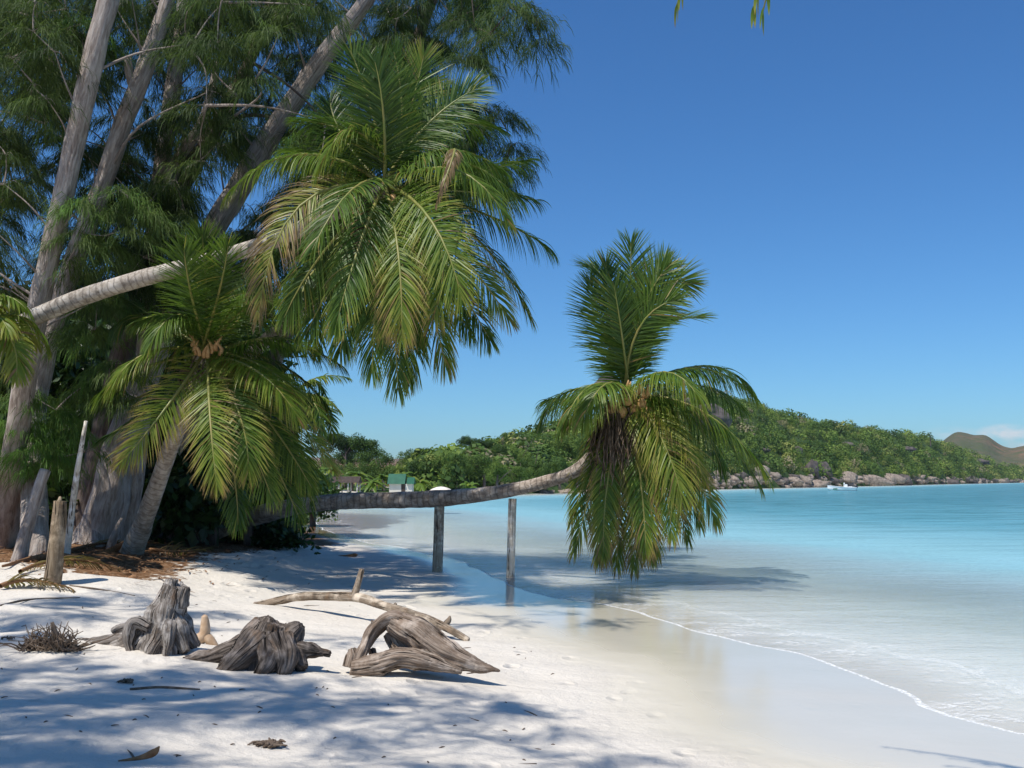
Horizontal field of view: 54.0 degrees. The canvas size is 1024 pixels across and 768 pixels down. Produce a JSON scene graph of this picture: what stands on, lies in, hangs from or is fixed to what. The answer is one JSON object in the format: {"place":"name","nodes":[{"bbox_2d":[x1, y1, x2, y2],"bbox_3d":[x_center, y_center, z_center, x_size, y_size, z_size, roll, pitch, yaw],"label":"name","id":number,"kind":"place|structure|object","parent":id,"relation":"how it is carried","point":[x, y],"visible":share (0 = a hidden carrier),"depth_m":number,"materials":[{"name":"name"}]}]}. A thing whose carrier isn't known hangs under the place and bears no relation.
{"place":"outdoors","nodes":[
{"label":"outdoors","id":0,"kind":"place"},
{"bbox_2d":[247,737,287,748],"bbox_3d":[-1.588,2.341,6.550,0.266,0.059,0.155,0,-5,0],"label":"twig cluster","id":1,"kind":"object","parent":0,"point":[270,743],"visible":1,"depth_m":6.52,"materials":[{"name":"wood"}]},
{"bbox_2d":[0,457,1023,767],"bbox_3d":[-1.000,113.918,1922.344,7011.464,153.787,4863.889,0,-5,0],"label":"sand ground","id":2,"kind":"structure","parent":0,"point":[620,687],"depth_m":9.76,"materials":[{"name":"sand"}]},
{"bbox_2d":[0,293,52,388],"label":"coconut palm","id":3,"kind":"object","parent":2,"relation":"on","point":[11,337],"visible":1,"depth_m":15.59,"materials":[{"name":"green plant"}]},
{"bbox_2d":[10,468,50,561],"bbox_3d":[-8.024,2.268,16.658,0.625,1.738,0.326,2,-6,-23],"label":"broken trunk","id":4,"kind":"object","parent":2,"relation":"on","point":[23,540],"visible":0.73,"depth_m":16.57,"materials":[{"name":"grey plant"}]},
{"bbox_2d":[0,570,75,592],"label":"fallen frond","id":5,"kind":"object","parent":2,"relation":"on","point":[18,580],"visible":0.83,"depth_m":12.97,"materials":[{"name":"brown plant"}]},
{"bbox_2d":[0,597,79,605],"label":"fallen stick","id":6,"kind":"object","parent":2,"relation":"on","point":[22,600],"visible":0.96,"depth_m":12.35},
{"bbox_2d":[0,420,82,533],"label":"broadleaf shrub","id":7,"kind":"object","parent":2,"relation":"on","point":[54,495],"visible":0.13,"depth_m":22.05,"materials":[{"name":"green plant"}]},
{"bbox_2d":[2,552,100,566],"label":"fallen frond","id":8,"kind":"object","parent":2,"relation":"on","point":[41,557],"visible":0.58,"depth_m":16.16,"materials":[{"name":"brown plant"}]},
{"bbox_2d":[0,309,109,420],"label":"broadleaf shrub","id":9,"kind":"object","parent":2,"relation":"on","point":[61,375],"visible":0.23,"depth_m":23.55,"materials":[{"name":"green plant"}]},
{"bbox_2d":[43,496,66,585],"bbox_3d":[-6.106,2.256,13.338,0.323,1.521,0.237,0,-5,0],"label":"wooden post","id":10,"kind":"object","parent":2,"relation":"on","point":[53,572],"visible":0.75,"depth_m":13.29,"materials":[{"name":"brown wood"}]},
{"bbox_2d":[0,621,116,651],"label":"root tangle","id":11,"kind":"object","parent":2,"relation":"on","point":[56,640],"visible":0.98,"depth_m":8.91,"materials":[{"name":"wood"}]},
{"bbox_2d":[49,448,83,526],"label":"broadleaf shrub","id":12,"kind":"object","parent":2,"relation":"on","point":[65,489],"visible":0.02,"depth_m":22.33,"materials":[{"name":"green plant"}]},
{"bbox_2d":[18,555,122,572],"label":"fallen frond","id":13,"kind":"object","parent":2,"relation":"on","point":[87,560],"visible":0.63,"depth_m":15.68,"materials":[{"name":"brown plant"}]},
{"bbox_2d":[64,421,87,553],"bbox_3d":[-7.432,1.934,17.053,0.127,2.607,0.640,5,-8,-44],"label":"leaning pole","id":14,"kind":"object","parent":2,"relation":"on","point":[70,519],"visible":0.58,"depth_m":17.02,"materials":[{"name":"grey wood"}]},
{"bbox_2d":[71,538,122,551],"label":"fallen frond","id":15,"kind":"object","parent":2,"relation":"on","point":[87,545],"visible":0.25,"depth_m":19.69,"materials":[{"name":"brown plant"}]},
{"bbox_2d":[69,585,134,595],"bbox_3d":[-5.310,2.663,12.968,1.119,0.094,0.066,-2,-6,24],"label":"fallen stick","id":16,"kind":"object","parent":2,"relation":"on","point":[95,588],"visible":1,"depth_m":12.98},
{"bbox_2d":[90,541,123,554],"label":"fallen frond","id":17,"kind":"object","parent":2,"relation":"on","point":[113,548],"visible":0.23,"depth_m":19.20,"materials":[{"name":"brown plant"}]},
{"bbox_2d":[106,517,122,548],"bbox_3d":[-7.886,3.014,19.900,0.358,0.740,0.175,0,-5,0],"label":"wood snag","id":18,"kind":"object","parent":2,"relation":"on","point":[113,538],"visible":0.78,"depth_m":19.86,"materials":[{"name":"grey plant"}]},
{"bbox_2d":[46,368,188,464],"bbox_3d":[-9.259,1.655,23.496,3.947,4.287,3.471,0,-5,0],"label":"broadleaf shrub","id":19,"kind":"object","parent":2,"relation":"on","point":[89,426],"visible":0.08,"depth_m":22.90,"materials":[{"name":"green plant"}]},
{"bbox_2d":[61,321,174,393],"bbox_3d":[-12.197,1.193,30.502,5.867,6.485,4.444,0,-5,0],"label":"broadleaf shrub","id":20,"kind":"object","parent":2,"relation":"on","point":[97,357],"visible":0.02,"depth_m":29.57,"materials":[{"name":"green plant"}]},
{"bbox_2d":[69,312,181,354],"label":"broadleaf shrub","id":21,"kind":"object","parent":2,"relation":"on","point":[102,324],"visible":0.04,"depth_m":29.28,"materials":[{"name":"green plant"}]},
{"bbox_2d":[118,746,159,761],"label":"dry leaf","id":22,"kind":"object","parent":2,"relation":"on","point":[151,753],"visible":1,"depth_m":5.71,"materials":[{"name":"plant"}]},
{"bbox_2d":[78,578,200,655],"bbox_3d":[-3.940,2.202,9.324,2.078,0.799,0.579,0,-5,0],"label":"tree stump","id":23,"kind":"object","parent":2,"relation":"on","point":[164,624],"visible":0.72,"depth_m":9.19,"materials":[{"name":"grey wood"}]},
{"bbox_2d":[0,0,325,555],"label":"casuarina tree","id":24,"kind":"object","parent":2,"relation":"on","point":[118,143],"visible":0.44,"depth_m":19.19,"materials":[{"name":"green plant"}]},
{"bbox_2d":[130,686,199,689],"bbox_3d":[-2.709,2.374,7.850,0.521,0.047,0.086,2,-6,-19],"label":"fallen stick","id":25,"kind":"object","parent":2,"relation":"on","point":[155,687],"visible":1,"depth_m":7.86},
{"bbox_2d":[0,538,350,592],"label":"leaf litter","id":26,"kind":"object","parent":2,"relation":"on","point":[171,556],"visible":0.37,"depth_m":17.92,"materials":[{"name":"plant"}]},
{"bbox_2d":[0,0,361,548],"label":"casuarina tree","id":27,"kind":"object","parent":2,"relation":"on","point":[18,430],"visible":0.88,"depth_m":17.55,"materials":[{"name":"green plant"}]},
{"bbox_2d":[149,541,216,556],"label":"fallen frond","id":28,"kind":"object","parent":2,"relation":"on","point":[171,551],"visible":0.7,"depth_m":20.00,"materials":[{"name":"brown plant"}]},
{"bbox_2d":[141,426,251,548],"bbox_3d":[-7.639,2.399,22.854,3.067,2.975,3.226,-2,-6,19],"label":"broadleaf shrub","id":29,"kind":"object","parent":2,"relation":"on","point":[186,508],"visible":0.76,"depth_m":22.19,"materials":[{"name":"green plant"}]},
{"bbox_2d":[160,345,232,394],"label":"broadleaf shrub","id":30,"kind":"object","parent":2,"relation":"on","point":[178,370],"visible":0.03,"depth_m":30.26,"materials":[{"name":"green plant"}]},
{"bbox_2d":[197,614,217,645],"bbox_3d":[-3.065,2.469,9.997,0.309,0.351,0.122,0,-5,0],"label":"driftwood chunk","id":31,"kind":"object","parent":2,"relation":"on","point":[204,635],"visible":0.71,"depth_m":9.96,"materials":[{"name":"brown wood"}]},
{"bbox_2d":[80,217,349,555],"bbox_3d":[-5.682,0.243,17.448,5.506,6.441,3.912,-2,-6,18],"label":"coconut palm","id":32,"kind":"object","parent":2,"relation":"on","point":[205,377],"visible":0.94,"depth_m":16.94,"materials":[{"name":"green plant"}]},
{"bbox_2d":[157,412,293,545],"bbox_3d":[-7.030,2.096,24.219,3.735,3.873,3.111,0,-5,0],"label":"broadleaf shrub","id":33,"kind":"object","parent":2,"relation":"on","point":[211,538],"visible":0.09,"depth_m":23.64,"materials":[{"name":"green plant"}]},
{"bbox_2d":[182,312,269,376],"bbox_3d":[-10.248,0.563,32.747,5.956,8.583,4.097,0,-5,0],"label":"broadleaf shrub","id":34,"kind":"object","parent":2,"relation":"on","point":[253,336],"visible":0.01,"depth_m":32.57,"materials":[{"name":"green plant"}]},
{"bbox_2d":[0,0,511,539],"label":"casuarina tree","id":35,"kind":"object","parent":2,"relation":"on","point":[170,80],"visible":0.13,"depth_m":21.50,"materials":[{"name":"green plant"}]},
{"bbox_2d":[183,615,331,674],"bbox_3d":[-2.331,2.403,9.037,1.320,0.614,0.777,3,-6,-25],"label":"tree stump","id":36,"kind":"object","parent":2,"relation":"on","point":[267,644],"visible":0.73,"depth_m":8.92,"materials":[{"name":"grey wood"}]},
{"bbox_2d":[201,375,313,545],"bbox_3d":[-6.565,1.862,24.612,3.559,4.529,3.547,0,-5,0],"label":"broadleaf shrub","id":37,"kind":"object","parent":2,"relation":"on","point":[246,541],"visible":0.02,"depth_m":24.63,"materials":[{"name":"green plant"}]},
{"bbox_2d":[0,0,515,530],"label":"casuarina tree","id":38,"kind":"object","parent":2,"relation":"on","point":[120,354],"visible":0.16,"depth_m":21.61,"materials":[{"name":"green plant"}]},
{"bbox_2d":[219,500,321,554],"bbox_3d":[-6.127,3.791,25.265,2.810,1.783,2.489,0,-5,0],"label":"broadleaf shrub","id":39,"kind":"object","parent":2,"relation":"on","point":[278,533],"visible":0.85,"depth_m":24.83,"materials":[{"name":"green plant"}]},
{"bbox_2d":[0,33,559,406],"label":"coconut palm","id":40,"kind":"object","parent":2,"relation":"on","point":[388,227],"visible":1,"depth_m":15.58,"materials":[{"name":"green plant"}]},
{"bbox_2d":[251,318,308,378],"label":"broadleaf shrub","id":41,"kind":"object","parent":2,"relation":"on","point":[288,363],"visible":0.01,"depth_m":34.24,"materials":[{"name":"green plant"}]},
{"bbox_2d":[256,456,317,504],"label":"broadleaf shrub","id":42,"kind":"object","parent":2,"relation":"on","point":[314,469],"depth_m":26.42,"materials":[{"name":"green plant"}]},
{"bbox_2d":[71,0,530,546],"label":"casuarina tree","id":43,"kind":"object","parent":2,"relation":"on","point":[107,506],"visible":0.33,"depth_m":20.31,"materials":[{"name":"green plant"}]},
{"bbox_2d":[284,467,330,520],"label":"broadleaf shrub","id":44,"kind":"object","parent":2,"relation":"on","point":[321,482],"visible":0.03,"depth_m":29.74,"materials":[{"name":"green plant"}]},
{"bbox_2d":[177,222,446,455],"bbox_3d":[-5.953,0.678,19.948,11.795,6.274,3.651,-4,-7,38],"label":"coconut palm","id":45,"kind":"object","parent":2,"relation":"on","point":[264,334],"visible":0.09,"depth_m":17.85,"materials":[{"name":"green plant"}]},
{"bbox_2d":[277,373,352,446],"bbox_3d":[-7.414,2.612,33.875,3.097,6.088,3.697,-5,-7,43],"label":"coconut palm","id":46,"kind":"object","parent":2,"relation":"on","point":[322,421],"visible":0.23,"depth_m":34.02,"materials":[{"name":"green plant"}]},
{"bbox_2d":[299,448,332,494],"bbox_3d":[-7.416,3.308,29.907,3.832,3.165,3.754,3,-6,-29],"label":"coconut palm","id":47,"kind":"object","parent":2,"relation":"on","point":[325,479],"depth_m":30.09,"materials":[{"name":"green plant"}]},
{"bbox_2d":[305,438,332,463],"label":"broadleaf tree","id":48,"kind":"object","parent":2,"relation":"on","point":[319,454],"visible":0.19,"depth_m":139.86,"materials":[{"name":"green plant"}]},
{"bbox_2d":[308,464,349,525],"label":"broadleaf shrub","id":49,"kind":"object","parent":2,"relation":"on","point":[334,490],"visible":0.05,"depth_m":43.50,"materials":[{"name":"green plant"}]},
{"bbox_2d":[332,447,356,467],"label":"broadleaf tree","id":50,"kind":"object","parent":2,"relation":"on","point":[349,459],"visible":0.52,"depth_m":156.66,"materials":[{"name":"green plant"}]},
{"bbox_2d":[330,476,361,492],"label":"beach hut","id":51,"kind":"object","parent":2,"relation":"on","point":[352,479],"visible":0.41,"depth_m":110.86,"materials":[{"name":"brown wood"}]},
{"bbox_2d":[316,430,379,487],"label":"broadleaf tree","id":52,"kind":"object","parent":2,"relation":"on","point":[348,445],"visible":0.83,"depth_m":135.58,"materials":[{"name":"green plant"}]},
{"bbox_2d":[338,463,366,490],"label":"broadleaf tree","id":53,"kind":"object","parent":2,"relation":"on","point":[355,469],"visible":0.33,"depth_m":126.58,"materials":[{"name":"green plant"}]},
{"bbox_2d":[254,568,469,640],"bbox_3d":[-2.055,2.799,13.178,4.100,0.746,0.215,-4,-7,39],"label":"driftwood branch","id":54,"kind":"object","parent":2,"relation":"on","point":[354,595],"visible":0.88,"depth_m":13.17,"materials":[{"name":"brown wood"}]},
{"bbox_2d":[356,478,388,492],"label":"coconut palm","id":55,"kind":"object","parent":2,"relation":"on","point":[371,483],"visible":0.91,"depth_m":119.61,"materials":[{"name":"green plant"}]},
{"bbox_2d":[376,465,397,490],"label":"broadleaf tree","id":56,"kind":"object","parent":2,"relation":"on","point":[386,471],"visible":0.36,"depth_m":128.15,"materials":[{"name":"green plant"}]},
{"bbox_2d":[219,0,574,543],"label":"casuarina tree","id":57,"kind":"object","parent":2,"relation":"on","point":[491,34],"visible":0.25,"depth_m":20.13,"materials":[{"name":"green plant"}]},
{"bbox_2d":[387,474,415,491],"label":"beach cabin","id":58,"kind":"object","parent":2,"relation":"on","point":[399,482],"visible":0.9,"depth_m":114.43,"materials":[{"name":"white wood"}]},
{"bbox_2d":[395,449,412,464],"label":"broadleaf tree","id":59,"kind":"object","parent":2,"relation":"on","point":[407,455],"visible":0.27,"depth_m":156.16,"materials":[{"name":"green plant"}]},
{"bbox_2d":[342,610,499,676],"bbox_3d":[-0.829,2.406,9.270,1.444,0.609,0.463,0,-5,0],"label":"driftwood root","id":60,"kind":"object","parent":2,"relation":"on","point":[416,643],"visible":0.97,"depth_m":9.15,"materials":[{"name":"grey wood"}]},
{"bbox_2d":[413,476,433,491],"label":"coconut palm","id":61,"kind":"object","parent":2,"relation":"on","point":[419,485],"visible":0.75,"depth_m":120.82,"materials":[{"name":"green plant"}]},
{"bbox_2d":[432,506,443,571],"bbox_3d":[-1.597,3.599,21.753,0.259,1.916,0.230,0,-5,0],"label":"wooden post","id":62,"kind":"object","parent":2,"relation":"on","point":[438,543],"visible":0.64,"depth_m":21.70,"materials":[{"name":"grey wood"}]},
{"bbox_2d":[456,435,479,445],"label":"broadleaf tree","id":63,"kind":"object","parent":2,"relation":"on","point":[464,440],"visible":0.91,"depth_m":154.58,"materials":[{"name":"green plant"}]},
{"bbox_2d":[459,481,478,487],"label":"coconut palm","id":64,"kind":"object","parent":2,"relation":"on","point":[470,485],"visible":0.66,"depth_m":119.38,"materials":[{"name":"green plant"}]},
{"bbox_2d":[185,228,773,582],"bbox_3d":[-2.132,0.558,21.710,15.018,7.297,3.747,-2,-6,20],"label":"coconut palm","id":65,"kind":"object","parent":2,"relation":"on","point":[628,451],"visible":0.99,"depth_m":19.55,"materials":[{"name":"green plant"}]},
{"bbox_2d":[478,438,494,449],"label":"broadleaf tree","id":66,"kind":"object","parent":2,"relation":"on","point":[488,444],"visible":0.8,"depth_m":157.06,"materials":[{"name":"green plant"}]},
{"bbox_2d":[506,498,516,576],"bbox_3d":[-0.014,3.464,21.014,0.220,2.127,0.180,0,-5,0],"label":"wooden post","id":67,"kind":"object","parent":2,"relation":"on","point":[511,541],"visible":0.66,"depth_m":20.97,"materials":[{"name":"grey wood"}]},
{"bbox_2d":[674,0,769,35],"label":"coconut palm","id":68,"kind":"object","parent":2,"relation":"on","point":[753,12],"visible":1,"depth_m":5.54,"materials":[{"name":"green plant"}]},
{"bbox_2d":[810,480,831,487],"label":"granite boulder","id":69,"kind":"object","parent":2,"relation":"on","point":[819,483],"visible":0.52,"depth_m":275.73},
{"bbox_2d":[865,474,895,485],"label":"granite boulder","id":70,"kind":"object","parent":2,"relation":"on","point":[875,480],"visible":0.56,"depth_m":335.98,"materials":[{"name":"stone"}]},
{"bbox_2d":[0,0,1023,458],"label":"sky","id":71,"kind":"structure","parent":0,"point":[846,177],"materials":[{"name":"blue"}]},
{"bbox_2d":[317,483,1023,733],"bbox_3d":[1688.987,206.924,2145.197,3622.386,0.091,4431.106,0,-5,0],"label":"sea water","id":72,"kind":"structure","parent":0,"point":[964,535],"depth_m":37.09,"materials":[{"name":"liquid"}]},
{"bbox_2d":[827,483,857,490],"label":"motorboat","id":73,"kind":"object","parent":72,"relation":"on","point":[838,488],"visible":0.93,"depth_m":188.24,"materials":[{"name":"white"}]},
{"bbox_2d":[343,398,1019,493],"bbox_3d":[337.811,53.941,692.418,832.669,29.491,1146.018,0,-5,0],"label":"headland hill","id":74,"kind":"structure","parent":0,"point":[773,482],"depth_m":299.36,"materials":[{"name":"plant"}]},
{"bbox_2d":[319,454,356,484],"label":"broadleaf tree","id":75,"kind":"object","parent":74,"relation":"on","point":[343,469],"visible":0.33,"depth_m":128.49,"materials":[{"name":"green plant"}]},
{"bbox_2d":[343,471,373,490],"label":"coconut palm","id":76,"kind":"object","parent":74,"relation":"on","point":[361,474],"visible":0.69,"depth_m":122.92,"materials":[{"name":"green plant"}]},
{"bbox_2d":[356,457,386,490],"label":"broadleaf tree","id":77,"kind":"object","parent":74,"relation":"on","point":[373,471],"visible":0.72,"depth_m":128.22,"materials":[{"name":"green plant"}]},
{"bbox_2d":[352,447,397,468],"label":"broadleaf tree","id":78,"kind":"object","parent":74,"relation":"on","point":[367,456],"visible":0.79,"depth_m":151.20,"materials":[{"name":"green plant"}]},
{"bbox_2d":[366,473,387,491],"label":"coconut palm","id":79,"kind":"object","parent":74,"relation":"on","point":[382,476],"visible":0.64,"depth_m":122.74,"materials":[{"name":"green plant"}]},
{"bbox_2d":[403,455,441,490],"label":"broadleaf tree","id":80,"kind":"object","parent":74,"relation":"on","point":[413,467],"visible":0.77,"depth_m":126.05,"materials":[{"name":"green plant"}]},
{"bbox_2d":[422,449,455,480],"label":"broadleaf tree","id":81,"kind":"object","parent":74,"relation":"on","point":[447,465],"visible":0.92,"depth_m":125.99,"materials":[{"name":"green plant"}]},
{"bbox_2d":[445,453,473,488],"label":"broadleaf tree","id":82,"kind":"object","parent":74,"relation":"on","point":[459,457],"visible":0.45,"depth_m":129.37,"materials":[{"name":"green plant"}]},
{"bbox_2d":[463,454,496,486],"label":"broadleaf tree","id":83,"kind":"object","parent":74,"relation":"on","point":[479,461],"visible":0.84,"depth_m":132.09,"materials":[{"name":"green plant"}]},
{"bbox_2d":[483,458,510,485],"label":"broadleaf tree","id":84,"kind":"object","parent":74,"relation":"on","point":[497,472],"visible":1,"depth_m":126.55,"materials":[{"name":"green plant"}]},
{"bbox_2d":[489,439,514,464],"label":"broadleaf tree","id":85,"kind":"object","parent":74,"relation":"on","point":[500,449],"visible":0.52,"depth_m":153.93,"materials":[{"name":"green plant"}]},
{"bbox_2d":[505,437,533,465],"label":"broadleaf tree","id":86,"kind":"object","parent":74,"relation":"on","point":[521,455],"visible":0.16,"depth_m":155.31,"materials":[{"name":"green plant"}]},
{"bbox_2d":[508,463,534,482],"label":"broadleaf tree","id":87,"kind":"object","parent":74,"relation":"on","point":[518,474],"visible":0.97,"depth_m":134.78,"materials":[{"name":"green plant"}]},
{"bbox_2d":[516,434,542,447],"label":"broadleaf tree","id":88,"kind":"object","parent":74,"relation":"on","point":[526,439],"visible":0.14,"depth_m":177.18,"materials":[{"name":"green plant"}]},
{"bbox_2d":[517,449,553,477],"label":"broadleaf tree","id":89,"kind":"object","parent":74,"relation":"on","point":[525,463],"visible":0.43,"depth_m":148.31,"materials":[{"name":"green plant"}]},
{"bbox_2d":[526,459,557,489],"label":"broadleaf tree","id":90,"kind":"object","parent":74,"relation":"on","point":[542,470],"visible":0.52,"depth_m":147.63,"materials":[{"name":"green plant"}]},
{"bbox_2d":[541,436,562,456],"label":"broadleaf tree","id":91,"kind":"object","parent":74,"relation":"on","point":[549,445],"visible":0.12,"depth_m":172.49,"materials":[{"name":"green plant"}]},
{"bbox_2d":[546,457,572,489],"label":"broadleaf tree","id":92,"kind":"object","parent":74,"relation":"on","point":[561,464],"visible":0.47,"depth_m":148.19,"materials":[{"name":"green plant"}]},
{"bbox_2d":[551,433,580,457],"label":"broadleaf tree","id":93,"kind":"object","parent":74,"relation":"on","point":[567,443],"visible":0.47,"depth_m":174.81,"materials":[{"name":"green plant"}]},
{"bbox_2d":[572,427,590,455],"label":"broadleaf tree","id":94,"kind":"object","parent":74,"relation":"on","point":[578,444],"visible":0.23,"depth_m":170.90,"materials":[{"name":"green plant"}]},
{"bbox_2d":[395,383,1023,491],"bbox_3d":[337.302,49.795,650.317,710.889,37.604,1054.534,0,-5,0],"label":"headland scrub","id":95,"kind":"object","parent":74,"relation":"on","point":[896,462],"visible":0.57,"depth_m":322.20,"materials":[{"name":"green plant"}]},
{"bbox_2d":[692,404,731,433],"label":"granite boulder","id":96,"kind":"object","parent":74,"relation":"on","point":[727,421],"visible":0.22,"depth_m":241.22,"materials":[{"name":"stone"}]},
{"bbox_2d":[744,476,762,487],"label":"granite boulder","id":97,"kind":"object","parent":74,"relation":"on","point":[750,484],"visible":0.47,"depth_m":235.68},
{"bbox_2d":[788,477,803,487],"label":"granite boulder","id":98,"kind":"object","parent":74,"relation":"on","point":[799,482],"visible":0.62,"depth_m":266.46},
{"bbox_2d":[797,474,812,484],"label":"granite boulder","id":99,"kind":"object","parent":74,"relation":"on","point":[807,480],"visible":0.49,"depth_m":274.38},
{"bbox_2d":[804,459,818,478],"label":"granite boulder","id":100,"kind":"object","parent":74,"relation":"on","point":[812,464],"visible":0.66,"depth_m":286.59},
{"bbox_2d":[818,461,832,479],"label":"granite boulder","id":101,"kind":"object","parent":74,"relation":"on","point":[825,464],"visible":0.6,"depth_m":296.40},
{"bbox_2d":[842,471,857,483],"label":"granite boulder","id":102,"kind":"object","parent":74,"relation":"on","point":[853,476],"visible":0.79,"depth_m":311.97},
{"bbox_2d":[886,473,907,483],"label":"granite boulder","id":103,"kind":"object","parent":74,"relation":"on","point":[899,479],"visible":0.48,"depth_m":368.08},
{"bbox_2d":[899,474,911,485],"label":"granite boulder","id":104,"kind":"object","parent":74,"relation":"on","point":[908,482],"visible":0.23,"depth_m":381.68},
{"bbox_2d":[943,432,1023,466],"bbox_3d":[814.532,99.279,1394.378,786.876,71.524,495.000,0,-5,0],"label":"distant hill","id":105,"kind":"structure","parent":0,"point":[985,445],"depth_m":1319.77,"materials":[{"name":"plant"}]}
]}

